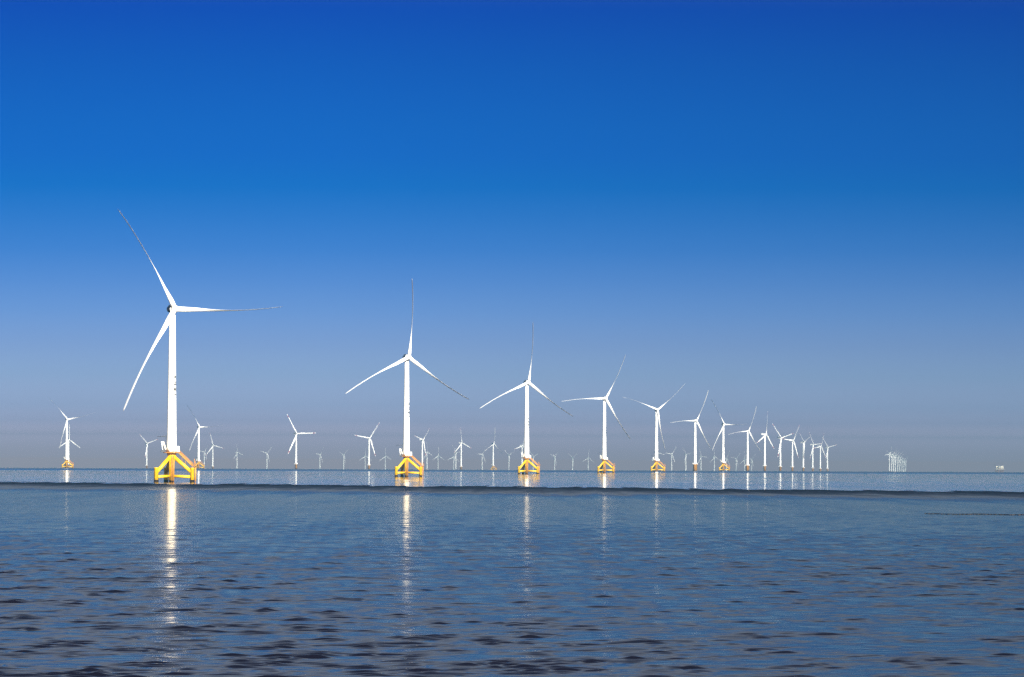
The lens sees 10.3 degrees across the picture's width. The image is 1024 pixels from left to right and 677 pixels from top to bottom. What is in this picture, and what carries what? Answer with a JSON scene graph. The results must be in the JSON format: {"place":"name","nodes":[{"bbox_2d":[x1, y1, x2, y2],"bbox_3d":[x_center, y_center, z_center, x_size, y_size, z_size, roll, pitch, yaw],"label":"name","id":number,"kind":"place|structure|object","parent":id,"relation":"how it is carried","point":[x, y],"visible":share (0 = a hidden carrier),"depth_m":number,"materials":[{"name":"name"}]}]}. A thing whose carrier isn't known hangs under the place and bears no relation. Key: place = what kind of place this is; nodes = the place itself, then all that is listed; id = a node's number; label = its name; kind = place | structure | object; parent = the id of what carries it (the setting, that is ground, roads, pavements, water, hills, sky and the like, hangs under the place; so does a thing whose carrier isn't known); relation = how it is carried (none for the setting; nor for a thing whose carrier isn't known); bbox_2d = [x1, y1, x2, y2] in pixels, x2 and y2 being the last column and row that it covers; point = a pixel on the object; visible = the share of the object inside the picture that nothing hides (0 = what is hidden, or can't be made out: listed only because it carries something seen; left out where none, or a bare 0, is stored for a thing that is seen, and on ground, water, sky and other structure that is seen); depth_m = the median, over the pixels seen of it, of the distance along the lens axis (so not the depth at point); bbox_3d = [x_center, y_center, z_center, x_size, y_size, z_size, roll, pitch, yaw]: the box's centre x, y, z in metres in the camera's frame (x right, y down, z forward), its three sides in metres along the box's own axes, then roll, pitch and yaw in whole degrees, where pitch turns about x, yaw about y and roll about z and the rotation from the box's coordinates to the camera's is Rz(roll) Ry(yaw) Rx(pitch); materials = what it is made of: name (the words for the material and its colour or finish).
{"place":"outdoors","nodes":[
{"label":"outdoors","id":0,"kind":"place"},
{"bbox_2d":[0,468,1023,676],"bbox_3d":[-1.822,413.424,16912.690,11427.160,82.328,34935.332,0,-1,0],"label":"sea","id":1,"kind":"structure","parent":0,"point":[122,572],"depth_m":575.27,"materials":[{"name":"liquid"}]},
{"bbox_2d":[60,410,78,467],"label":"wind turbine","id":2,"kind":"object","parent":1,"relation":"in","point":[66,458],"visible":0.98,"depth_m":10363.50,"materials":[{"name":"white paint"}]},
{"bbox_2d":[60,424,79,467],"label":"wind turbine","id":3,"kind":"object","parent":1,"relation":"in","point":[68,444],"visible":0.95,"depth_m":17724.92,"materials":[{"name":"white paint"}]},
{"bbox_2d":[140,435,154,467],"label":"wind turbine","id":4,"kind":"object","parent":1,"relation":"in","point":[146,443],"visible":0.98,"depth_m":19604.83,"materials":[{"name":"white paint"}]},
{"bbox_2d":[119,211,277,481],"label":"wind turbine","id":5,"kind":"object","parent":1,"relation":"in","point":[172,448],"visible":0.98,"depth_m":2925.87,"materials":[{"name":"white paint"}]},
{"bbox_2d":[189,408,215,468],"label":"wind turbine","id":6,"kind":"object","parent":1,"relation":"in","point":[198,460],"visible":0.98,"depth_m":12172.93,"materials":[{"name":"white paint"}]},
{"bbox_2d":[206,434,221,468],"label":"wind turbine","id":7,"kind":"object","parent":1,"relation":"in","point":[212,453],"visible":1,"depth_m":20871.89,"materials":[{"name":"white paint"}]},
{"bbox_2d":[287,415,311,468],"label":"wind turbine","id":8,"kind":"object","parent":1,"relation":"in","point":[296,463],"visible":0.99,"depth_m":14307.29,"materials":[{"name":"white paint"}]},
{"bbox_2d":[355,422,379,468],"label":"wind turbine","id":9,"kind":"object","parent":1,"relation":"in","point":[369,440],"visible":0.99,"depth_m":16050.09,"materials":[{"name":"white paint"}]},
{"bbox_2d":[345,281,467,476],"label":"wind turbine","id":10,"kind":"object","parent":1,"relation":"in","point":[406,454],"visible":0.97,"depth_m":4246.31,"materials":[{"name":"white paint"}]},
{"bbox_2d":[416,435,425,464],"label":"wind turbine","id":11,"kind":"object","parent":1,"relation":"in","point":[422,449],"visible":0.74,"depth_m":16804.05,"materials":[{"name":"white paint"}]},
{"bbox_2d":[454,428,470,469],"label":"wind turbine","id":12,"kind":"object","parent":1,"relation":"in","point":[460,443],"visible":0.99,"depth_m":18483.85,"materials":[{"name":"white paint"}]},
{"bbox_2d":[485,439,496,469],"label":"wind turbine","id":13,"kind":"object","parent":1,"relation":"in","point":[493,467],"visible":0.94,"depth_m":18932.27,"materials":[{"name":"white paint"}]},
{"bbox_2d":[515,442,523,469],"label":"wind turbine","id":14,"kind":"object","parent":1,"relation":"in","point":[522,446],"visible":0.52,"depth_m":20068.20,"materials":[{"name":"white paint"}]},
{"bbox_2d":[479,340,571,473],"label":"wind turbine","id":15,"kind":"object","parent":1,"relation":"in","point":[526,455],"visible":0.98,"depth_m":5529.91,"materials":[{"name":"white paint"}]},
{"bbox_2d":[566,357,629,472],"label":"wind turbine","id":16,"kind":"object","parent":1,"relation":"in","point":[603,456],"visible":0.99,"depth_m":6835.36,"materials":[{"name":"white paint"}]},
{"bbox_2d":[624,386,682,471],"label":"wind turbine","id":17,"kind":"object","parent":1,"relation":"in","point":[655,457],"visible":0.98,"depth_m":8181.32,"materials":[{"name":"white paint"}]},
{"bbox_2d":[671,392,710,470],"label":"wind turbine","id":18,"kind":"object","parent":1,"relation":"in","point":[695,460],"visible":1,"depth_m":10038.67,"materials":[{"name":"white paint"}]},
{"bbox_2d":[712,401,742,470],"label":"wind turbine","id":19,"kind":"object","parent":1,"relation":"in","point":[723,455],"visible":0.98,"depth_m":10860.71,"materials":[{"name":"white paint"}]},
{"bbox_2d":[728,406,759,470],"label":"wind turbine","id":20,"kind":"object","parent":1,"relation":"in","point":[747,461],"visible":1,"depth_m":12645.43,"materials":[{"name":"white paint"}]},
{"bbox_2d":[757,414,773,470],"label":"wind turbine","id":21,"kind":"object","parent":1,"relation":"in","point":[764,437],"visible":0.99,"depth_m":13757.57,"materials":[{"name":"white paint"}]},
{"bbox_2d":[773,425,793,470],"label":"wind turbine","id":22,"kind":"object","parent":1,"relation":"in","point":[780,438],"visible":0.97,"depth_m":15160.04,"materials":[{"name":"white paint"}]},
{"bbox_2d":[784,427,798,470],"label":"wind turbine","id":23,"kind":"object","parent":1,"relation":"in","point":[792,467],"visible":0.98,"depth_m":16291.91,"materials":[{"name":"white paint"}]},
{"bbox_2d":[800,438,805,470],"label":"wind turbine","id":24,"kind":"object","parent":1,"relation":"in","point":[803,467],"visible":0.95,"depth_m":17295.59,"materials":[{"name":"white paint"}]},
{"bbox_2d":[810,435,817,470],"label":"wind turbine","id":25,"kind":"object","parent":1,"relation":"in","point":[813,444],"visible":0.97,"depth_m":18556.15,"materials":[{"name":"white paint"}]},
{"bbox_2d":[816,436,825,470],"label":"wind turbine","id":26,"kind":"object","parent":1,"relation":"in","point":[820,454],"visible":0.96,"depth_m":19593.85,"materials":[{"name":"white paint"}]},
{"bbox_2d":[824,440,834,470],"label":"wind turbine","id":27,"kind":"object","parent":1,"relation":"in","point":[827,447],"visible":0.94,"depth_m":20328.63,"materials":[{"name":"white paint"}]},
{"bbox_2d":[892,452,896,471],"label":"wind turbine","id":28,"kind":"object","parent":1,"relation":"in","point":[893,455],"visible":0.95,"depth_m":26731.02,"materials":[{"name":"white paint"}]},
{"bbox_2d":[994,464,1003,471],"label":"offshore platform","id":29,"kind":"structure","parent":1,"relation":"in","point":[1000,467],"depth_m":19386.79,"materials":[{"name":"beige paint"}]},
{"bbox_2d":[0,0,1023,471],"label":"sky","id":30,"kind":"structure","parent":0,"point":[809,214],"materials":[{"name":"blue"}]}
]}

